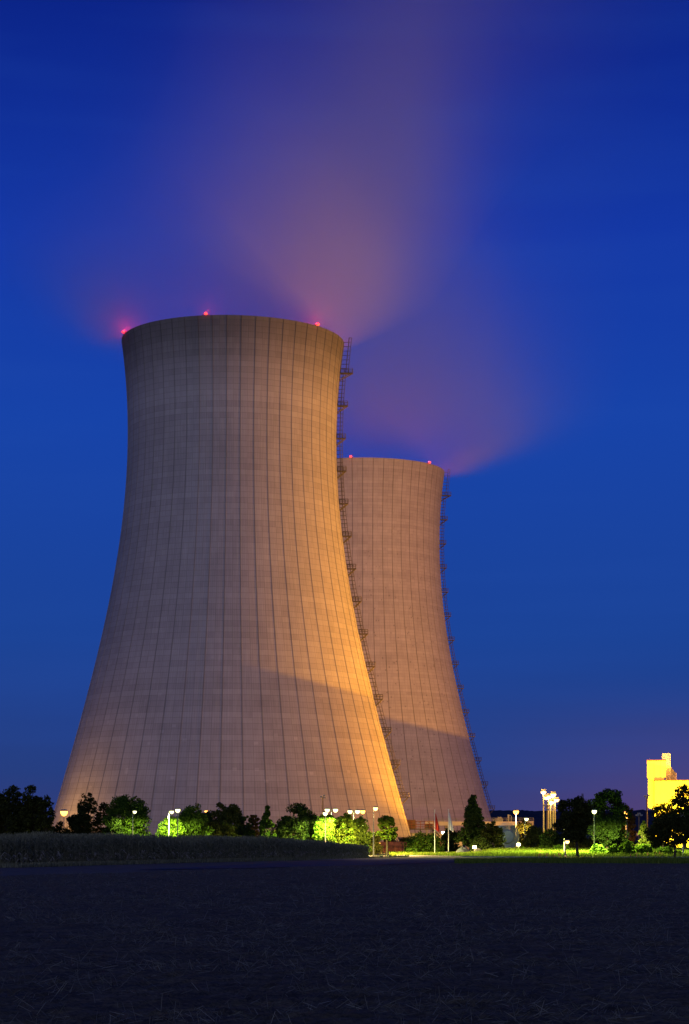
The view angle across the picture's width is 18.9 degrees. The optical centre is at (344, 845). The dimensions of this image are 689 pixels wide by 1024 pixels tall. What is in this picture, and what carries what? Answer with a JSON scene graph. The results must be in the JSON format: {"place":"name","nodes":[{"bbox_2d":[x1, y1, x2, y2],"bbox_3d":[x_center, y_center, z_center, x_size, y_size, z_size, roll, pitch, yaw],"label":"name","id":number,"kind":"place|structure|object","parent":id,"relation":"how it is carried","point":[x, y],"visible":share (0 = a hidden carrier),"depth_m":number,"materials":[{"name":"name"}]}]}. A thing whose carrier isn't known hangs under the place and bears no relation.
{"place":"outdoors","nodes":[
{"label":"outdoors","id":0,"kind":"place"},
{"bbox_2d":[168,810,173,834],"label":"street lamp","id":1,"kind":"object","parent":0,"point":[171,811],"visible":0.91,"depth_m":316.93,"materials":[{"name":"grey metal"}]},
{"bbox_2d":[140,860,453,869],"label":"lane","id":2,"kind":"structure","parent":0,"point":[328,863],"depth_m":184.45,"materials":[{"name":"grey asphalt"}]},
{"bbox_2d":[5,809,653,846],"bbox_3d":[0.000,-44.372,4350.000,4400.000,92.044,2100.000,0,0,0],"label":"trees","id":3,"kind":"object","parent":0,"point":[537,816],"depth_m":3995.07,"materials":[{"name":"green plant"}]},
{"bbox_2d":[0,860,681,875],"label":"verge","id":4,"kind":"structure","parent":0,"point":[73,869],"depth_m":147.96,"materials":[{"name":"green plant"}]},
{"bbox_2d":[0,831,371,864],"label":"maize field","id":5,"kind":"structure","parent":4,"relation":"on","point":[52,843],"depth_m":191.76,"materials":[{"name":"green plant"}]},
{"bbox_2d":[0,854,408,867],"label":"verge grass","id":6,"kind":"structure","parent":4,"relation":"on","point":[63,863],"depth_m":189.51,"materials":[{"name":"green plant"}]},
{"bbox_2d":[453,856,688,863],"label":"verge grass","id":7,"kind":"structure","parent":4,"relation":"on","point":[636,860],"depth_m":192.64,"materials":[{"name":"green plant"}]},
{"bbox_2d":[552,795,594,856],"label":"tree","id":8,"kind":"object","parent":4,"relation":"on","point":[576,827],"visible":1,"depth_m":265.34,"materials":[{"name":"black plant"}]},
{"bbox_2d":[644,813,688,856],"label":"tree","id":9,"kind":"object","parent":4,"relation":"on","point":[664,826],"visible":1,"depth_m":240.97,"materials":[{"name":"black plant"}]},
{"bbox_2d":[0,863,688,1023],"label":"stubble field","id":10,"kind":"structure","parent":0,"point":[79,1005],"depth_m":31.98,"materials":[{"name":"soil"}]},
{"bbox_2d":[0,0,688,812],"label":"sky","id":11,"kind":"structure","parent":0,"point":[489,198],"materials":[{"name":"blue"}]},
{"bbox_2d":[380,841,406,850],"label":"barrier wall","id":12,"kind":"structure","parent":0,"point":[394,844],"depth_m":469.95,"materials":[{"name":"orange paint"}]},
{"bbox_2d":[374,847,470,855],"bbox_3d":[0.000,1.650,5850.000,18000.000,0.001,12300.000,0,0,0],"label":"ground","id":13,"kind":"structure","parent":0,"point":[384,852],"depth_m":428.00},
{"bbox_2d":[0,784,27,835],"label":"tree","id":14,"kind":"object","parent":13,"relation":"on","point":[9,807],"visible":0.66,"depth_m":340.22,"materials":[{"name":"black plant"}]},
{"bbox_2d":[14,785,46,835],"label":"tree","id":15,"kind":"object","parent":13,"relation":"on","point":[26,818],"visible":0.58,"depth_m":338.66,"materials":[{"name":"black plant"}]},
{"bbox_2d":[34,795,56,833],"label":"tree","id":16,"kind":"object","parent":13,"relation":"on","point":[44,817],"visible":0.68,"depth_m":337.55,"materials":[{"name":"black plant"}]},
{"bbox_2d":[48,821,71,837],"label":"bush","id":17,"kind":"object","parent":13,"relation":"on","point":[59,829],"visible":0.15,"depth_m":343.38,"materials":[{"name":"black plant"}]},
{"bbox_2d":[60,809,67,815],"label":"street lamp","id":18,"kind":"object","parent":13,"relation":"on","point":[63,812],"visible":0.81,"depth_m":361.56,"materials":[{"name":"paint"}]},
{"bbox_2d":[64,813,77,832],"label":"bush","id":19,"kind":"object","parent":13,"relation":"on","point":[69,819],"visible":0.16,"depth_m":347.13,"materials":[{"name":"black plant"}]},
{"bbox_2d":[72,811,93,834],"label":"bush","id":20,"kind":"object","parent":13,"relation":"on","point":[82,817],"visible":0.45,"depth_m":342.69,"materials":[{"name":"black plant"}]},
{"bbox_2d":[73,792,101,833],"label":"tree","id":21,"kind":"object","parent":13,"relation":"on","point":[85,805],"visible":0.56,"depth_m":345.64,"materials":[{"name":"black plant"}]},
{"bbox_2d":[94,802,109,832],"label":"tree","id":22,"kind":"object","parent":13,"relation":"on","point":[103,806],"visible":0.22,"depth_m":349.42,"materials":[{"name":"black plant"}]},
{"bbox_2d":[102,814,123,834],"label":"bush","id":23,"kind":"object","parent":13,"relation":"on","point":[114,827],"visible":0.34,"depth_m":329.50,"materials":[{"name":"green plant"}]},
{"bbox_2d":[100,794,151,836],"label":"tree","id":24,"kind":"object","parent":13,"relation":"on","point":[123,807],"visible":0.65,"depth_m":334.09,"materials":[{"name":"green plant"}]},
{"bbox_2d":[155,815,187,837],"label":"bush","id":25,"kind":"object","parent":13,"relation":"on","point":[161,830],"visible":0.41,"depth_m":321.14,"materials":[{"name":"green plant"}]},
{"bbox_2d":[178,803,213,835],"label":"tree","id":26,"kind":"object","parent":13,"relation":"on","point":[195,823],"visible":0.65,"depth_m":324.99,"materials":[{"name":"green plant"}]},
{"bbox_2d":[202,812,212,831],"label":"bush","id":27,"kind":"object","parent":13,"relation":"on","point":[209,817],"visible":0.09,"depth_m":337.38,"materials":[{"name":"green plant"}]},
{"bbox_2d":[203,821,221,837],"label":"bush","id":28,"kind":"object","parent":13,"relation":"on","point":[216,829],"visible":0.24,"depth_m":329.40,"materials":[{"name":"green plant"}]},
{"bbox_2d":[207,802,229,823],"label":"tree","id":29,"kind":"object","parent":13,"relation":"on","point":[217,812],"visible":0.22,"depth_m":345.67,"materials":[{"name":"green plant"}]},
{"bbox_2d":[213,821,241,836],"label":"bush","id":30,"kind":"object","parent":13,"relation":"on","point":[229,828],"visible":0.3,"depth_m":335.14,"materials":[{"name":"green plant"}]},
{"bbox_2d":[218,804,243,833],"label":"tree","id":31,"kind":"object","parent":13,"relation":"on","point":[233,815],"visible":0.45,"depth_m":341.10,"materials":[{"name":"green plant"}]},
{"bbox_2d":[52,312,410,850],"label":"cooling tower","id":32,"kind":"structure","parent":13,"relation":"on","point":[230,666],"depth_m":545.21,"materials":[{"name":"concrete"}]},
{"bbox_2d":[237,815,256,836],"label":"bush","id":33,"kind":"object","parent":13,"relation":"on","point":[246,831],"visible":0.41,"depth_m":339.59,"materials":[{"name":"green plant"}]},
{"bbox_2d":[249,815,259,836],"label":"tree","id":34,"kind":"object","parent":13,"relation":"on","point":[255,827],"visible":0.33,"depth_m":367.49,"materials":[{"name":"green plant"}]},
{"bbox_2d":[258,805,276,838],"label":"tree","id":35,"kind":"object","parent":13,"relation":"on","point":[265,823],"visible":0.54,"depth_m":341.72,"materials":[{"name":"green plant"}]},
{"bbox_2d":[271,821,279,837],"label":"bush","id":36,"kind":"object","parent":13,"relation":"on","point":[273,830],"visible":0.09,"depth_m":343.65,"materials":[{"name":"green plant"}]},
{"bbox_2d":[276,815,293,838],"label":"bush","id":37,"kind":"object","parent":13,"relation":"on","point":[278,826],"visible":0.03,"depth_m":339.89,"materials":[{"name":"green plant"}]},
{"bbox_2d":[277,803,319,840],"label":"tree","id":38,"kind":"object","parent":13,"relation":"on","point":[295,828],"visible":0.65,"depth_m":328.43,"materials":[{"name":"green plant"}]},
{"bbox_2d":[320,795,325,813],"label":"floodlight mast","id":39,"kind":"object","parent":13,"relation":"on","point":[322,797],"visible":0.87,"depth_m":469.84,"materials":[{"name":"metal"}]},
{"bbox_2d":[312,813,342,843],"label":"tree","id":40,"kind":"object","parent":13,"relation":"on","point":[332,834],"visible":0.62,"depth_m":325.09,"materials":[{"name":"green plant"}]},
{"bbox_2d":[325,808,337,814],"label":"street lamp","id":41,"kind":"object","parent":13,"relation":"on","point":[333,809],"visible":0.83,"depth_m":339.76,"materials":[{"name":"paint"}]},
{"bbox_2d":[335,813,359,844],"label":"tree","id":42,"kind":"object","parent":13,"relation":"on","point":[347,836],"visible":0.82,"depth_m":327.39,"materials":[{"name":"green plant"}]},
{"bbox_2d":[348,809,359,819],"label":"street lamp","id":43,"kind":"object","parent":13,"relation":"on","point":[357,811],"visible":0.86,"depth_m":339.75,"materials":[{"name":"paint"}]},
{"bbox_2d":[354,815,372,852],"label":"tree","id":44,"kind":"object","parent":13,"relation":"on","point":[363,836],"visible":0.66,"depth_m":331.08,"materials":[{"name":"green plant"}]},
{"bbox_2d":[368,831,383,854],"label":"bush","id":45,"kind":"object","parent":13,"relation":"on","point":[378,846],"visible":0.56,"depth_m":337.24,"materials":[{"name":"green plant"}]},
{"bbox_2d":[376,815,397,854],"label":"tree","id":46,"kind":"object","parent":13,"relation":"on","point":[387,832],"visible":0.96,"depth_m":355.33,"materials":[{"name":"green plant"}]},
{"bbox_2d":[384,837,397,851],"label":"bush","id":47,"kind":"object","parent":13,"relation":"on","point":[392,840],"visible":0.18,"depth_m":475.23,"materials":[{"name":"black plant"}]},
{"bbox_2d":[337,455,494,847],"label":"cooling tower","id":48,"kind":"structure","parent":13,"relation":"on","point":[393,510],"depth_m":745.14,"materials":[{"name":"concrete"}]},
{"bbox_2d":[407,820,439,836],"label":"building","id":49,"kind":"structure","parent":13,"relation":"on","point":[412,824],"depth_m":599.03,"materials":[{"name":"metal"}]},
{"bbox_2d":[516,820,532,846],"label":"tree","id":50,"kind":"object","parent":13,"relation":"on","point":[519,826],"visible":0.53,"depth_m":431.19,"materials":[{"name":"green plant"}]},
{"bbox_2d":[541,789,545,832],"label":"floodlight mast","id":51,"kind":"object","parent":13,"relation":"on","point":[543,791],"visible":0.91,"depth_m":569.79,"materials":[{"name":"metal"}]},
{"bbox_2d":[543,802,549,829],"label":"floodlight mast","id":52,"kind":"object","parent":13,"relation":"on","point":[547,806],"visible":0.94,"depth_m":549.87,"materials":[{"name":"metal"}]},
{"bbox_2d":[544,794,551,828],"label":"floodlight mast","id":53,"kind":"object","parent":13,"relation":"on","point":[547,796],"visible":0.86,"depth_m":575.75,"materials":[{"name":"metal"}]},
{"bbox_2d":[549,799,553,828],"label":"floodlight mast","id":54,"kind":"object","parent":13,"relation":"on","point":[551,801],"visible":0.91,"depth_m":559.80,"materials":[{"name":"metal"}]},
{"bbox_2d":[551,792,555,829],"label":"floodlight mast","id":55,"kind":"object","parent":13,"relation":"on","point":[553,794],"visible":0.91,"depth_m":564.86,"materials":[{"name":"metal"}]},
{"bbox_2d":[554,797,558,829],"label":"floodlight mast","id":56,"kind":"object","parent":13,"relation":"on","point":[556,799],"visible":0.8,"depth_m":584.87,"materials":[{"name":"metal"}]},
{"bbox_2d":[621,804,636,844],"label":"tree","id":57,"kind":"object","parent":13,"relation":"on","point":[629,826],"visible":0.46,"depth_m":429.19,"materials":[{"name":"green plant"}]},
{"bbox_2d":[644,795,649,830],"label":"floodlight mast","id":58,"kind":"object","parent":13,"relation":"on","point":[646,797],"visible":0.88,"depth_m":519.87,"materials":[{"name":"metal"}]},
{"bbox_2d":[317,855,533,859],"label":"road","id":59,"kind":"structure","parent":0,"point":[421,858],"depth_m":254.44,"materials":[{"name":"grey asphalt"}]},
{"bbox_2d":[132,810,135,833],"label":"street lamp","id":60,"kind":"object","parent":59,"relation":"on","point":[134,811],"visible":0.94,"depth_m":325.93,"materials":[{"name":"metal"}]},
{"bbox_2d":[175,808,179,836],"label":"street lamp","id":61,"kind":"object","parent":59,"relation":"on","point":[177,810],"visible":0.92,"depth_m":305.92,"materials":[{"name":"metal"}]},
{"bbox_2d":[323,811,326,840],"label":"street lamp","id":62,"kind":"object","parent":59,"relation":"on","point":[324,813],"visible":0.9,"depth_m":321.93,"materials":[{"name":"metal"}]},
{"bbox_2d":[373,806,377,855],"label":"street lamp","id":63,"kind":"object","parent":59,"relation":"on","point":[375,808],"visible":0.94,"depth_m":315.91,"materials":[{"name":"metal"}]},
{"bbox_2d":[397,855,683,857],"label":"kerb","id":64,"kind":"structure","parent":59,"relation":"on","point":[480,856],"depth_m":280.88,"materials":[{"name":"concrete"}]},
{"bbox_2d":[411,833,461,845],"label":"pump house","id":65,"kind":"structure","parent":0,"point":[440,834],"depth_m":612.00,"materials":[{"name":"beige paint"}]},
{"bbox_2d":[424,815,533,848],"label":"pipe bridge","id":66,"kind":"structure","parent":0,"point":[499,821],"depth_m":655.00,"materials":[{"name":"beige paint"}]},
{"bbox_2d":[647,753,688,847],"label":"yellow building","id":67,"kind":"structure","parent":0,"point":[660,789],"depth_m":560.03,"materials":[{"name":"metal"}]},
{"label":"grass bank","id":68,"kind":"structure","parent":0,"visible":0},
{"bbox_2d":[405,848,418,852],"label":"bush","id":69,"kind":"object","parent":68,"relation":"on","point":[413,850],"visible":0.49,"depth_m":351.49,"materials":[{"name":"green plant"}]},
{"bbox_2d":[401,831,445,852],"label":"bush","id":70,"kind":"object","parent":68,"relation":"on","point":[426,844],"visible":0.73,"depth_m":360.64,"materials":[{"name":"green plant"}]},
{"bbox_2d":[440,827,462,851],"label":"bush","id":71,"kind":"object","parent":68,"relation":"on","point":[453,847],"visible":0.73,"depth_m":371.07,"materials":[{"name":"green plant"}]},
{"bbox_2d":[456,847,470,851],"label":"boulder","id":72,"kind":"object","parent":68,"relation":"on","point":[462,849],"visible":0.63,"depth_m":344.56,"materials":[{"name":"stone"}]},
{"bbox_2d":[453,794,485,846],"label":"tree","id":73,"kind":"object","parent":68,"relation":"on","point":[473,823],"visible":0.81,"depth_m":350.84,"materials":[{"name":"green plant"}]},
{"bbox_2d":[469,837,492,850],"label":"bush","id":74,"kind":"object","parent":68,"relation":"on","point":[481,843],"visible":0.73,"depth_m":343.35,"materials":[{"name":"green plant"}]},
{"bbox_2d":[480,821,506,848],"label":"tree","id":75,"kind":"object","parent":68,"relation":"on","point":[491,832],"visible":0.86,"depth_m":347.07,"materials":[{"name":"green plant"}]},
{"bbox_2d":[499,822,518,847],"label":"turbine wheel","id":76,"kind":"object","parent":68,"relation":"on","point":[510,842],"visible":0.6,"depth_m":355.96,"materials":[{"name":"metal"}]},
{"bbox_2d":[517,825,547,847],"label":"bush","id":77,"kind":"object","parent":68,"relation":"on","point":[533,834],"visible":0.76,"depth_m":365.04,"materials":[{"name":"green plant"}]},
{"bbox_2d":[388,847,688,856],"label":"meadow grass","id":78,"kind":"structure","parent":68,"relation":"on","point":[535,852],"depth_m":292.36,"materials":[{"name":"green plant"}]},
{"bbox_2d":[564,840,568,856],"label":"garden lamp","id":79,"kind":"object","parent":78,"relation":"on","point":[566,841],"visible":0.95,"depth_m":242.92,"materials":[{"name":"metal"}]},
{"bbox_2d":[537,846,550,849],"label":"bush","id":80,"kind":"object","parent":68,"relation":"on","point":[541,847],"visible":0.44,"depth_m":329.54,"materials":[{"name":"green plant"}]},
{"bbox_2d":[538,829,562,847],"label":"bush","id":81,"kind":"object","parent":68,"relation":"on","point":[552,838],"visible":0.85,"depth_m":351.19,"materials":[{"name":"green plant"}]},
{"bbox_2d":[552,844,568,850],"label":"bush","id":82,"kind":"object","parent":68,"relation":"on","point":[558,846],"visible":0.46,"depth_m":319.24,"materials":[{"name":"green plant"}]},
{"bbox_2d":[562,836,593,848],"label":"bush","id":83,"kind":"object","parent":68,"relation":"on","point":[571,845],"visible":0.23,"depth_m":338.09,"materials":[{"name":"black plant"}]},
{"bbox_2d":[592,809,596,843],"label":"street lamp","id":84,"kind":"object","parent":68,"relation":"on","point":[594,811],"visible":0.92,"depth_m":295.91,"materials":[{"name":"metal"}]},
{"bbox_2d":[589,843,607,852],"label":"bush","id":85,"kind":"object","parent":68,"relation":"on","point":[597,847],"visible":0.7,"depth_m":295.58,"materials":[{"name":"green plant"}]},
{"bbox_2d":[584,788,631,848],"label":"tree","id":86,"kind":"object","parent":68,"relation":"on","point":[607,825],"visible":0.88,"depth_m":310.49,"materials":[{"name":"green plant"}]},
{"bbox_2d":[589,837,632,847],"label":"bush","id":87,"kind":"object","parent":68,"relation":"on","point":[618,843],"visible":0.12,"depth_m":328.81,"materials":[{"name":"green plant"}]},
{"bbox_2d":[606,843,621,854],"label":"bush","id":88,"kind":"object","parent":68,"relation":"on","point":[612,848],"visible":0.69,"depth_m":287.43,"materials":[{"name":"green plant"}]},
{"bbox_2d":[617,840,635,854],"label":"bush","id":89,"kind":"object","parent":68,"relation":"on","point":[628,846],"visible":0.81,"depth_m":283.72,"materials":[{"name":"green plant"}]},
{"bbox_2d":[632,844,654,853],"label":"bush","id":90,"kind":"object","parent":68,"relation":"on","point":[642,848],"visible":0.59,"depth_m":289.25,"materials":[{"name":"green plant"}]},
{"bbox_2d":[634,820,653,846],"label":"tree","id":91,"kind":"object","parent":68,"relation":"on","point":[644,839],"visible":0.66,"depth_m":304.80,"materials":[{"name":"green plant"}]},
{"bbox_2d":[633,840,678,847],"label":"bush","id":92,"kind":"object","parent":68,"relation":"on","point":[655,846],"visible":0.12,"depth_m":333.42,"materials":[{"name":"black plant"}]},
{"bbox_2d":[650,802,674,846],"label":"tree","id":93,"kind":"object","parent":68,"relation":"on","point":[662,809],"visible":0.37,"depth_m":317.57,"materials":[{"name":"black plant"}]},
{"bbox_2d":[654,846,681,855],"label":"bush","id":94,"kind":"object","parent":68,"relation":"on","point":[666,849],"visible":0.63,"depth_m":287.26,"materials":[{"name":"green plant"}]},
{"bbox_2d":[668,783,688,848],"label":"tree","id":95,"kind":"object","parent":68,"relation":"on","point":[683,800],"visible":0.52,"depth_m":331.41,"materials":[{"name":"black plant"}]},
{"bbox_2d":[672,807,688,855],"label":"birch tree","id":96,"kind":"object","parent":68,"relation":"on","point":[682,811],"visible":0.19,"depth_m":281.93,"materials":[{"name":"green plant"}]},
{"label":"lawn","id":97,"kind":"structure","parent":0,"visible":0},
{"bbox_2d":[434,810,439,851],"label":"flagpole","id":98,"kind":"object","parent":97,"relation":"on","point":[436,825],"visible":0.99,"depth_m":351.97,"materials":[{"name":"white metal"}]},
{"bbox_2d":[448,809,452,851],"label":"flagpole","id":99,"kind":"object","parent":97,"relation":"on","point":[450,826],"visible":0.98,"depth_m":351.95,"materials":[{"name":"white metal"}]},
{"bbox_2d":[636,813,642,839],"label":"floodlight mast","id":100,"kind":"object","parent":97,"relation":"on","point":[639,815],"visible":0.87,"depth_m":449.84,"materials":[{"name":"metal"}]}
]}

